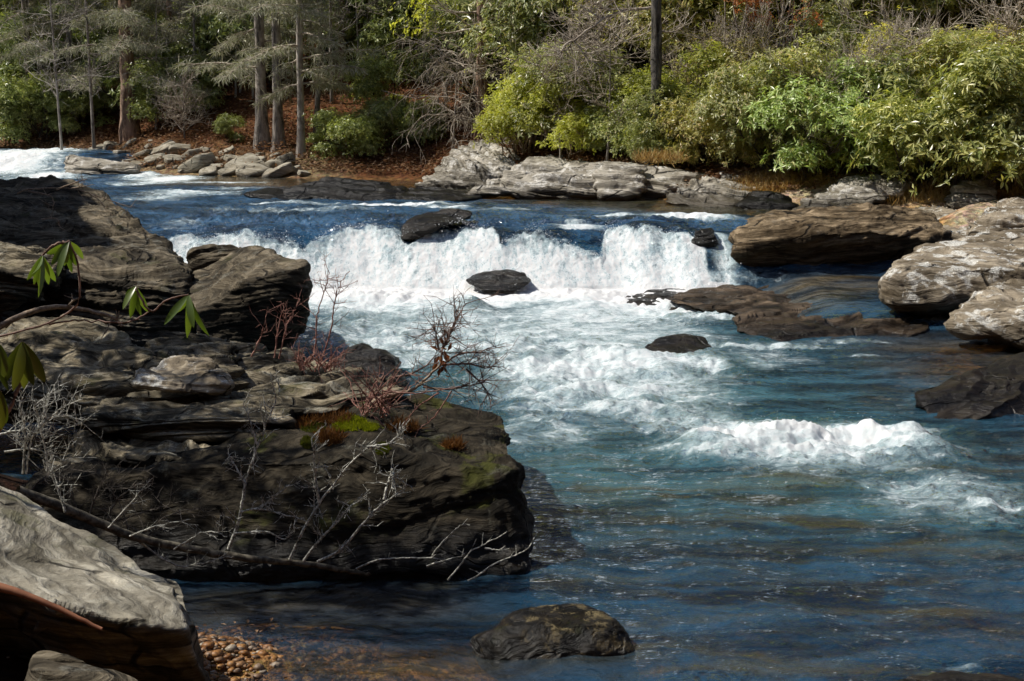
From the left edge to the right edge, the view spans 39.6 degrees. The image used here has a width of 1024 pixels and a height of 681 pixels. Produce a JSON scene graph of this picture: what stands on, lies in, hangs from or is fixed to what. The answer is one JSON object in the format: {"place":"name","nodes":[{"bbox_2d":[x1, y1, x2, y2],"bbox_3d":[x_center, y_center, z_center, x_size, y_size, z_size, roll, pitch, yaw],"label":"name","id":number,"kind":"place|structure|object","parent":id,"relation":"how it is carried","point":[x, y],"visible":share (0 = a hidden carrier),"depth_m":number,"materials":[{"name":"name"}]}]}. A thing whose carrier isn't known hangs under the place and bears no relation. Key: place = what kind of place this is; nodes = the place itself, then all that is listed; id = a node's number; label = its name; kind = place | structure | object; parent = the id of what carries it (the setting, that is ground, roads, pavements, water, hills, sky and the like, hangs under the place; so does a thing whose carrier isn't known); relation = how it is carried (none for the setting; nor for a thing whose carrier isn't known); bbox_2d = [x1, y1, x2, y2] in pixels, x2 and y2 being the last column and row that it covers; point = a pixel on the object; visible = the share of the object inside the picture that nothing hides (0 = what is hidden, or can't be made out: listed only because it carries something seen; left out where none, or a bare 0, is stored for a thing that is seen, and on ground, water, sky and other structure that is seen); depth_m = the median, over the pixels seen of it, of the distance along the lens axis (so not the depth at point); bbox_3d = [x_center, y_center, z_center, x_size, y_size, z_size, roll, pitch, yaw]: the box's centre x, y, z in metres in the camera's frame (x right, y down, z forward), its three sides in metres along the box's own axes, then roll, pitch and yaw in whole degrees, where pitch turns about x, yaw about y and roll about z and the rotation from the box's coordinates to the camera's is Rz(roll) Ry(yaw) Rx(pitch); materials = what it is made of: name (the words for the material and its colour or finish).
{"place":"outdoors","nodes":[
{"label":"outdoors","id":0,"kind":"place"},
{"bbox_2d":[6,624,465,680],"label":"gravel","id":1,"kind":"structure","parent":0,"point":[215,641],"depth_m":7.15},
{"bbox_2d":[332,343,407,386],"bbox_3d":[-1.438,0.285,14.324,0.816,0.336,1.381,0,9,0],"label":"boulder","id":2,"kind":"object","parent":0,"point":[364,355],"visible":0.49,"depth_m":14.18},
{"bbox_2d":[0,147,1023,680],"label":"river water","id":3,"kind":"structure","parent":0,"point":[762,509],"depth_m":11.71,"materials":[{"name":"liquid"}]},
{"bbox_2d":[0,241,68,312],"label":"rock slab","id":4,"kind":"object","parent":3,"relation":"on","point":[17,287],"visible":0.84,"depth_m":15.37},
{"bbox_2d":[0,314,162,428],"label":"rock ledge","id":5,"kind":"object","parent":3,"relation":"on","point":[76,351],"visible":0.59,"depth_m":11.33,"materials":[{"name":"stone"}]},
{"bbox_2d":[127,331,249,391],"bbox_3d":[-2.671,0.286,11.667,0.970,0.472,2.499,-2,10,-13],"label":"rock ledge","id":6,"kind":"object","parent":5,"relation":"on","point":[220,352],"visible":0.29,"depth_m":11.83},
{"bbox_2d":[0,175,187,319],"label":"rock outcrop","id":7,"kind":"object","parent":3,"relation":"on","point":[22,223],"visible":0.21,"depth_m":20.29,"materials":[{"name":"stone"}]},
{"bbox_2d":[63,154,141,174],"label":"boulder","id":8,"kind":"object","parent":3,"relation":"on","point":[74,164],"visible":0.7,"depth_m":36.40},
{"bbox_2d":[43,235,196,346],"bbox_3d":[-4.766,-0.566,17.395,1.834,1.290,3.214,-3,10,-16],"label":"boulder","id":9,"kind":"object","parent":3,"relation":"on","point":[113,270],"visible":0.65,"depth_m":16.22,"materials":[{"name":"stone"}]},
{"bbox_2d":[186,244,312,350],"bbox_3d":[-3.299,-0.497,16.299,1.260,1.118,3.627,-4,10,-25],"label":"boulder","id":10,"kind":"object","parent":3,"relation":"on","point":[231,285],"visible":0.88,"depth_m":14.84,"materials":[{"name":"stone"}]},
{"bbox_2d":[230,347,407,418],"bbox_3d":[-1.588,0.386,11.182,1.359,0.433,2.814,-2,9,-11],"label":"rock ledge","id":11,"kind":"object","parent":3,"relation":"on","point":[258,367],"visible":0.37,"depth_m":11.11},
{"bbox_2d":[241,382,350,417],"bbox_3d":[-1.543,0.432,10.300,0.786,0.132,1.180,-3,10,-20],"label":"rock slab","id":12,"kind":"object","parent":11,"relation":"on","point":[289,394],"visible":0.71,"depth_m":10.06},
{"bbox_2d":[249,252,357,380],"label":"red twig shrub","id":13,"kind":"object","parent":11,"relation":"on","point":[328,365],"visible":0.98,"depth_m":11.20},
{"bbox_2d":[279,176,408,200],"bbox_3d":[-3.147,-2.951,28.364,2.806,0.566,2.021,4,10,25],"label":"rock","id":14,"kind":"object","parent":3,"relation":"on","point":[335,188],"visible":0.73,"depth_m":28.22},
{"bbox_2d":[401,208,471,239],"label":"rock","id":15,"kind":"object","parent":3,"relation":"on","point":[412,228],"visible":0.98,"depth_m":22.27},
{"bbox_2d":[396,186,482,201],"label":"rock","id":16,"kind":"object","parent":3,"relation":"on","point":[430,193],"visible":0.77,"depth_m":27.80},
{"bbox_2d":[466,269,530,290],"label":"rock","id":17,"kind":"object","parent":3,"relation":"on","point":[494,282],"visible":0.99,"depth_m":20.85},
{"bbox_2d":[470,603,634,680],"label":"boulder","id":18,"kind":"object","parent":3,"relation":"in","point":[539,635],"visible":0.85,"depth_m":7.11,"materials":[{"name":"stone"}]},
{"bbox_2d":[592,164,647,202],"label":"boulder","id":19,"kind":"object","parent":3,"relation":"on","point":[621,183],"visible":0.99,"depth_m":27.62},
{"bbox_2d":[645,334,711,352],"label":"rock","id":20,"kind":"object","parent":3,"relation":"on","point":[680,343],"visible":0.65,"depth_m":16.22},
{"bbox_2d":[735,190,799,211],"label":"rock","id":21,"kind":"object","parent":3,"relation":"on","point":[759,199],"visible":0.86,"depth_m":25.57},
{"bbox_2d":[668,284,928,341],"bbox_3d":[3.522,-0.408,18.938,2.597,0.276,4.780,-3,10,-18],"label":"rock ledge","id":22,"kind":"object","parent":3,"relation":"on","point":[767,314],"visible":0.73,"depth_m":17.86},
{"bbox_2d":[728,202,951,280],"bbox_3d":[5.120,-1.297,22.667,3.634,1.729,3.012,0,9,0],"label":"boulder","id":23,"kind":"object","parent":3,"relation":"on","point":[861,233],"visible":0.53,"depth_m":21.40,"materials":[{"name":"stone"}]},
{"bbox_2d":[878,227,1023,316],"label":"boulder","id":24,"kind":"object","parent":3,"relation":"on","point":[939,278],"visible":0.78,"depth_m":17.65,"materials":[{"name":"stone"}]},
{"bbox_2d":[968,197,1023,235],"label":"rock","id":25,"kind":"object","parent":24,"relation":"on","point":[1005,214],"visible":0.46,"depth_m":20.47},
{"bbox_2d":[895,671,1023,680],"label":"rock","id":26,"kind":"object","parent":3,"relation":"on","point":[953,676],"visible":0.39,"depth_m":6.77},
{"bbox_2d":[914,352,1023,419],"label":"rock ledge","id":27,"kind":"object","parent":3,"relation":"on","point":[995,389],"visible":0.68,"depth_m":13.12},
{"bbox_2d":[943,176,996,209],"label":"boulder","id":28,"kind":"object","parent":3,"relation":"on","point":[968,192],"visible":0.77,"depth_m":25.14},
{"bbox_2d":[943,278,1023,350],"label":"boulder","id":29,"kind":"object","parent":3,"relation":"on","point":[993,312],"visible":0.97,"depth_m":16.07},
{"bbox_2d":[0,1,1023,680],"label":"ground","id":30,"kind":"structure","parent":0,"point":[12,667],"depth_m":27.01,"materials":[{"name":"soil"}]},
{"bbox_2d":[0,75,51,145],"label":"evergreen shrub","id":31,"kind":"object","parent":30,"relation":"on","point":[15,111],"visible":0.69,"depth_m":42.99,"materials":[{"name":"green plant"}]},
{"bbox_2d":[0,70,86,144],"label":"evergreen shrub","id":32,"kind":"object","parent":30,"relation":"on","point":[16,132],"visible":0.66,"depth_m":43.18,"materials":[{"name":"green plant"}]},
{"bbox_2d":[0,0,101,136],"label":"hemlock tree","id":33,"kind":"object","parent":30,"relation":"on","point":[26,16],"visible":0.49,"depth_m":43.08,"materials":[{"name":"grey plant"}]},
{"bbox_2d":[0,0,109,135],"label":"hemlock tree","id":34,"kind":"object","parent":30,"relation":"on","point":[27,45],"visible":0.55,"depth_m":43.19,"materials":[{"name":"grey plant"}]},
{"bbox_2d":[0,12,119,120],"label":"evergreen shrub","id":35,"kind":"object","parent":30,"relation":"on","point":[5,69],"visible":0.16,"depth_m":44.27,"materials":[{"name":"green plant"}]},
{"bbox_2d":[1,0,132,149],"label":"sapling","id":36,"kind":"object","parent":30,"relation":"on","point":[56,81],"visible":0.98,"depth_m":40.35,"materials":[{"name":"grey plant"}]},
{"bbox_2d":[37,88,119,133],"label":"evergreen shrub","id":37,"kind":"object","parent":30,"relation":"on","point":[80,107],"visible":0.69,"depth_m":43.88,"materials":[{"name":"green plant"}]},
{"bbox_2d":[24,650,137,680],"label":"rock","id":38,"kind":"object","parent":30,"relation":"on","point":[45,665],"visible":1,"depth_m":5.17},
{"bbox_2d":[37,0,160,148],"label":"sapling","id":39,"kind":"object","parent":30,"relation":"on","point":[88,64],"visible":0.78,"depth_m":41.18,"materials":[{"name":"grey plant"}]},
{"bbox_2d":[0,240,208,431],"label":"rhododendron","id":40,"kind":"object","parent":30,"relation":"on","point":[21,364],"visible":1,"depth_m":4.74,"materials":[{"name":"green plant"}]},
{"bbox_2d":[0,486,210,680],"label":"boulder","id":41,"kind":"object","parent":30,"relation":"on","point":[148,632],"visible":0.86,"depth_m":6.01,"materials":[{"name":"stone"}]},
{"bbox_2d":[0,373,106,513],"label":"bare shrub","id":42,"kind":"object","parent":41,"relation":"on","point":[38,428],"visible":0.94,"depth_m":6.54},
{"bbox_2d":[56,17,180,122],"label":"evergreen shrub","id":43,"kind":"object","parent":30,"relation":"on","point":[109,82],"visible":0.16,"depth_m":43.29,"materials":[{"name":"green plant"}]},
{"bbox_2d":[24,0,237,143],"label":"hemlock tree","id":44,"kind":"object","parent":30,"relation":"on","point":[124,18],"visible":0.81,"depth_m":40.82,"materials":[{"name":"grey plant"}]},
{"bbox_2d":[97,0,204,54],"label":"hemlock tree","id":45,"kind":"object","parent":30,"relation":"on","point":[168,12],"visible":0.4,"depth_m":43.74,"materials":[{"name":"green plant"}]},
{"bbox_2d":[119,53,196,127],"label":"evergreen shrub","id":46,"kind":"object","parent":30,"relation":"on","point":[140,92],"visible":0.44,"depth_m":40.90,"materials":[{"name":"green plant"}]},
{"bbox_2d":[111,2,247,81],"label":"evergreen shrub","id":47,"kind":"object","parent":30,"relation":"on","point":[185,48],"visible":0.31,"depth_m":42.71,"materials":[{"name":"green plant"}]},
{"bbox_2d":[146,57,214,137],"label":"bare shrub","id":48,"kind":"object","parent":30,"relation":"on","point":[184,91],"visible":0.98,"depth_m":39.38,"materials":[{"name":"grey plant"}]},
{"bbox_2d":[141,47,226,121],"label":"evergreen shrub","id":49,"kind":"object","parent":30,"relation":"on","point":[207,81],"visible":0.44,"depth_m":40.82,"materials":[{"name":"green plant"}]},
{"bbox_2d":[173,0,312,84],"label":"evergreen shrub","id":50,"kind":"object","parent":30,"relation":"on","point":[219,26],"visible":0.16,"depth_m":41.04,"materials":[{"name":"green plant"}]},
{"bbox_2d":[167,0,347,150],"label":"hemlock tree","id":51,"kind":"object","parent":30,"relation":"on","point":[261,132],"visible":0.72,"depth_m":37.60,"materials":[{"name":"grey plant"}]},
{"bbox_2d":[21,393,534,624],"bbox_3d":[-1.470,1.013,9.683,3.223,1.164,3.048,0,9,0],"label":"boulder","id":52,"kind":"object","parent":30,"relation":"on","point":[478,484],"visible":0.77,"depth_m":8.39,"materials":[{"name":"stone"}]},
{"bbox_2d":[24,440,219,535],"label":"bare shrub","id":53,"kind":"object","parent":52,"relation":"on","point":[124,519],"visible":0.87,"depth_m":8.16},
{"bbox_2d":[51,430,220,468],"bbox_3d":[-2.162,0.735,9.463,1.769,0.342,1.442,0,9,0],"label":"rock slab","id":54,"kind":"object","parent":52,"relation":"on","point":[137,451],"visible":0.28,"depth_m":9.10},
{"bbox_2d":[66,390,296,442],"bbox_3d":[-2.197,0.475,10.164,1.552,0.293,2.045,0,9,0],"label":"rock slab","id":55,"kind":"object","parent":54,"relation":"on","point":[154,415],"visible":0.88,"depth_m":9.32,"materials":[{"name":"stone"}]},
{"bbox_2d":[131,355,234,395],"bbox_3d":[-2.385,0.250,10.641,0.773,0.175,1.271,0,9,0],"label":"rock","id":56,"kind":"object","parent":55,"relation":"on","point":[186,374],"visible":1,"depth_m":10.22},
{"bbox_2d":[16,369,413,576],"bbox_3d":[-1.609,0.806,7.840,2.139,1.227,0.414,-3,10,-17],"label":"fallen branch","id":57,"kind":"object","parent":52,"relation":"on","point":[73,512],"visible":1,"depth_m":7.97,"materials":[{"name":"wood"}]},
{"bbox_2d":[294,407,468,450],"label":"dry tuft","id":58,"kind":"object","parent":52,"relation":"on","point":[328,433],"visible":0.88,"depth_m":9.55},
{"bbox_2d":[332,286,518,436],"bbox_3d":[-0.601,0.234,9.571,1.353,1.214,0.838,0,9,0],"label":"leaning shrub","id":59,"kind":"object","parent":52,"relation":"on","point":[389,393],"visible":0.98,"depth_m":9.59,"materials":[{"name":"brown plant"}]},
{"bbox_2d":[235,0,344,151],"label":"hemlock tree","id":60,"kind":"object","parent":30,"relation":"on","point":[278,131],"visible":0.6,"depth_m":37.33,"materials":[{"name":"grey plant"}]},
{"bbox_2d":[216,0,390,157],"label":"hemlock tree","id":61,"kind":"object","parent":30,"relation":"on","point":[309,8],"visible":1,"depth_m":35.80,"materials":[{"name":"grey plant"}]},
{"bbox_2d":[302,106,390,159],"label":"evergreen shrub","id":62,"kind":"object","parent":30,"relation":"on","point":[346,130],"visible":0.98,"depth_m":35.63,"materials":[{"name":"green plant"}]},
{"bbox_2d":[288,0,431,63],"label":"evergreen shrub","id":63,"kind":"object","parent":30,"relation":"on","point":[348,33],"visible":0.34,"depth_m":40.92,"materials":[{"name":"green plant"}]},
{"bbox_2d":[327,92,401,151],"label":"evergreen shrub","id":64,"kind":"object","parent":30,"relation":"on","point":[378,113],"visible":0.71,"depth_m":36.01,"materials":[{"name":"green plant"}]},
{"bbox_2d":[335,42,423,133],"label":"evergreen shrub","id":65,"kind":"object","parent":30,"relation":"on","point":[380,70],"visible":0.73,"depth_m":37.17,"materials":[{"name":"green plant"}]},
{"bbox_2d":[351,0,440,69],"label":"evergreen shrub","id":66,"kind":"object","parent":30,"relation":"on","point":[378,20],"visible":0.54,"depth_m":40.42,"materials":[{"name":"green plant"}]},
{"bbox_2d":[380,95,451,147],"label":"bare shrub","id":67,"kind":"object","parent":30,"relation":"on","point":[430,135],"visible":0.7,"depth_m":35.99,"materials":[{"name":"green plant"}]},
{"bbox_2d":[367,7,525,173],"bbox_3d":[-1.225,-5.956,34.795,4.351,4.358,4.383,-7,11,-35],"label":"bare shrub","id":68,"kind":"object","parent":30,"relation":"on","point":[464,99],"visible":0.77,"depth_m":34.65,"materials":[{"name":"grey plant"}]},
{"bbox_2d":[387,0,531,109],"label":"evergreen shrub","id":69,"kind":"object","parent":30,"relation":"on","point":[445,26],"visible":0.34,"depth_m":36.11,"materials":[{"name":"green plant"}]},
{"bbox_2d":[399,0,530,141],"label":"bare tree","id":70,"kind":"object","parent":30,"relation":"on","point":[480,84],"visible":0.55,"depth_m":34.55,"materials":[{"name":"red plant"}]},
{"bbox_2d":[414,137,520,190],"bbox_3d":[-0.530,-4.027,32.711,2.170,1.298,4.478,3,10,19],"label":"boulder","id":71,"kind":"object","parent":30,"relation":"on","point":[461,167],"visible":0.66,"depth_m":31.42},
{"bbox_2d":[472,68,562,155],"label":"bright shrub","id":72,"kind":"object","parent":30,"relation":"on","point":[491,120],"visible":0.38,"depth_m":31.96,"materials":[{"name":"green plant"}]},
{"bbox_2d":[441,0,595,71],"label":"rhododendron","id":73,"kind":"object","parent":30,"relation":"on","point":[528,27],"visible":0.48,"depth_m":33.29,"materials":[{"name":"green plant"}]},
{"bbox_2d":[485,155,590,185],"bbox_3d":[1.468,-3.679,30.812,5.238,0.920,2.274,-5,10,-27],"label":"rock slab","id":74,"kind":"object","parent":30,"relation":"on","point":[549,163],"visible":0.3,"depth_m":29.96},
{"bbox_2d":[478,48,603,152],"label":"bright shrub","id":75,"kind":"object","parent":30,"relation":"on","point":[494,109],"visible":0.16,"depth_m":32.19,"materials":[{"name":"green plant"}]},
{"bbox_2d":[464,25,649,145],"bbox_3d":[1.282,-5.457,32.380,4.123,3.274,4.201,3,10,18],"label":"rhododendron","id":76,"kind":"object","parent":30,"relation":"on","point":[533,70],"visible":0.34,"depth_m":31.16,"materials":[{"name":"green plant"}]},
{"bbox_2d":[501,10,642,157],"bbox_3d":[1.387,-5.380,31.047,2.870,3.838,2.880,1,9,8],"label":"bare brush","id":77,"kind":"object","parent":30,"relation":"on","point":[548,81],"visible":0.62,"depth_m":30.59,"materials":[{"name":"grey plant"}]},
{"bbox_2d":[509,74,643,157],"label":"bright shrub","id":78,"kind":"object","parent":30,"relation":"on","point":[577,134],"visible":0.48,"depth_m":30.79,"materials":[{"name":"green plant"}]},
{"bbox_2d":[466,159,707,205],"bbox_3d":[1.519,-3.231,29.029,4.894,0.896,2.921,0,9,0],"label":"rock ledge","id":79,"kind":"object","parent":30,"relation":"on","point":[570,183],"visible":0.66,"depth_m":27.93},
{"bbox_2d":[490,0,690,79],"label":"rhododendron","id":80,"kind":"object","parent":30,"relation":"on","point":[574,4],"visible":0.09,"depth_m":32.66,"materials":[{"name":"green plant"}]},
{"bbox_2d":[509,0,698,165],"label":"dark tree","id":81,"kind":"object","parent":30,"relation":"on","point":[657,31],"visible":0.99,"depth_m":28.84,"materials":[{"name":"black plant"}]},
{"bbox_2d":[575,97,648,156],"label":"rhododendron","id":82,"kind":"object","parent":30,"relation":"on","point":[594,127],"visible":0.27,"depth_m":30.39,"materials":[{"name":"green plant"}]},
{"bbox_2d":[535,0,702,160],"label":"bare brush","id":83,"kind":"object","parent":30,"relation":"on","point":[593,42],"visible":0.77,"depth_m":29.85,"materials":[{"name":"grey plant"}]},
{"bbox_2d":[591,77,708,163],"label":"rhododendron","id":84,"kind":"object","parent":30,"relation":"on","point":[641,122],"visible":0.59,"depth_m":29.16,"materials":[{"name":"green plant"}]},
{"bbox_2d":[557,0,746,75],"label":"rhododendron","id":85,"kind":"object","parent":30,"relation":"on","point":[700,15],"visible":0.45,"depth_m":31.86,"materials":[{"name":"green plant"}]},
{"bbox_2d":[606,22,758,145],"bbox_3d":[3.779,-4.944,29.854,3.651,3.325,3.113,0,9,-2],"label":"bright shrub","id":86,"kind":"object","parent":30,"relation":"on","point":[640,80],"visible":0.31,"depth_m":29.24,"materials":[{"name":"green plant"}]},
{"bbox_2d":[639,79,781,170],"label":"rhododendron","id":87,"kind":"object","parent":30,"relation":"on","point":[744,153],"visible":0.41,"depth_m":28.13,"materials":[{"name":"green plant"}]},
{"bbox_2d":[666,171,757,212],"bbox_3d":[4.293,-2.961,27.611,1.811,0.798,3.631,8,12,39],"label":"rock ledge","id":88,"kind":"object","parent":30,"relation":"on","point":[704,191],"visible":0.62,"depth_m":26.81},
{"bbox_2d":[626,0,850,59],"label":"rhododendron","id":89,"kind":"object","parent":30,"relation":"on","point":[729,11],"visible":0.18,"depth_m":31.05,"materials":[{"name":"green plant"}]},
{"bbox_2d":[703,0,823,66],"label":"bare brush","id":90,"kind":"object","parent":30,"relation":"on","point":[766,34],"visible":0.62,"depth_m":28.38,"materials":[{"name":"brown plant"}]},
{"bbox_2d":[685,42,868,174],"bbox_3d":[5.302,-4.208,27.828,3.508,3.267,3.977,5,11,29],"label":"rhododendron","id":91,"kind":"object","parent":30,"relation":"on","point":[720,106],"visible":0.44,"depth_m":27.08,"materials":[{"name":"green plant"}]},
{"bbox_2d":[706,33,870,156],"bbox_3d":[5.666,-4.534,28.389,3.778,3.024,4.283,-1,9,-8],"label":"rhododendron","id":92,"kind":"object","parent":30,"relation":"on","point":[808,58],"visible":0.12,"depth_m":26.94,"materials":[{"name":"green plant"}]},
{"bbox_2d":[758,21,884,178],"bbox_3d":[5.577,-4.349,26.901,2.213,3.230,2.221,-1,9,-7],"label":"bare brush","id":93,"kind":"object","parent":30,"relation":"on","point":[813,75],"visible":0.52,"depth_m":26.77,"materials":[{"name":"brown plant"}]},
{"bbox_2d":[718,42,926,179],"bbox_3d":[6.196,-4.082,27.335,4.078,3.358,4.155,-2,9,-11],"label":"rhododendron","id":94,"kind":"object","parent":30,"relation":"on","point":[788,160],"visible":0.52,"depth_m":26.47,"materials":[{"name":"green plant"}]},
{"bbox_2d":[629,145,1023,205],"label":"dry grass","id":95,"kind":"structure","parent":30,"relation":"on","point":[659,156],"depth_m":26.85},
{"bbox_2d":[732,0,942,50],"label":"rhododendron","id":96,"kind":"object","parent":30,"relation":"on","point":[870,14],"visible":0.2,"depth_m":29.99,"materials":[{"name":"green plant"}]},
{"bbox_2d":[792,174,916,209],"bbox_3d":[7.032,-2.870,26.748,1.458,0.872,5.214,8,12,39],"label":"rock slab","id":97,"kind":"object","parent":30,"relation":"on","point":[847,191],"visible":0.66,"depth_m":25.57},
{"bbox_2d":[775,0,934,64],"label":"rhododendron","id":98,"kind":"object","parent":30,"relation":"on","point":[844,29],"visible":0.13,"depth_m":29.07,"materials":[{"name":"green plant"}]},
{"bbox_2d":[766,0,973,42],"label":"rhododendron","id":99,"kind":"object","parent":30,"relation":"on","point":[949,3],"visible":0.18,"depth_m":29.86,"materials":[{"name":"green plant"}]},
{"bbox_2d":[812,7,940,163],"bbox_3d":[7.000,-4.725,27.325,2.790,3.640,2.800,-2,10,-14],"label":"bare brush","id":100,"kind":"object","parent":30,"relation":"on","point":[876,53],"visible":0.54,"depth_m":26.71,"materials":[{"name":"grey plant"}]},
{"bbox_2d":[828,0,987,108],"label":"bare brush","id":101,"kind":"object","parent":30,"relation":"on","point":[900,23],"visible":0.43,"depth_m":27.20,"materials":[{"name":"brown plant"}]},
{"bbox_2d":[848,80,982,189],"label":"evergreen shrub","id":102,"kind":"object","parent":30,"relation":"on","point":[888,116],"visible":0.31,"depth_m":25.71,"materials":[{"name":"green plant"}]},
{"bbox_2d":[838,32,1023,195],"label":"evergreen shrub","id":103,"kind":"object","parent":30,"relation":"on","point":[1003,74],"visible":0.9,"depth_m":24.84,"materials":[{"name":"green plant"}]},
{"bbox_2d":[847,6,1023,160],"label":"rhododendron","id":104,"kind":"object","parent":30,"relation":"on","point":[950,41],"visible":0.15,"depth_m":26.79,"materials":[{"name":"green plant"}]},
{"bbox_2d":[949,0,1023,47],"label":"bare brush","id":105,"kind":"object","parent":30,"relation":"on","point":[1007,23],"visible":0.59,"depth_m":26.91,"materials":[{"name":"grey plant"}]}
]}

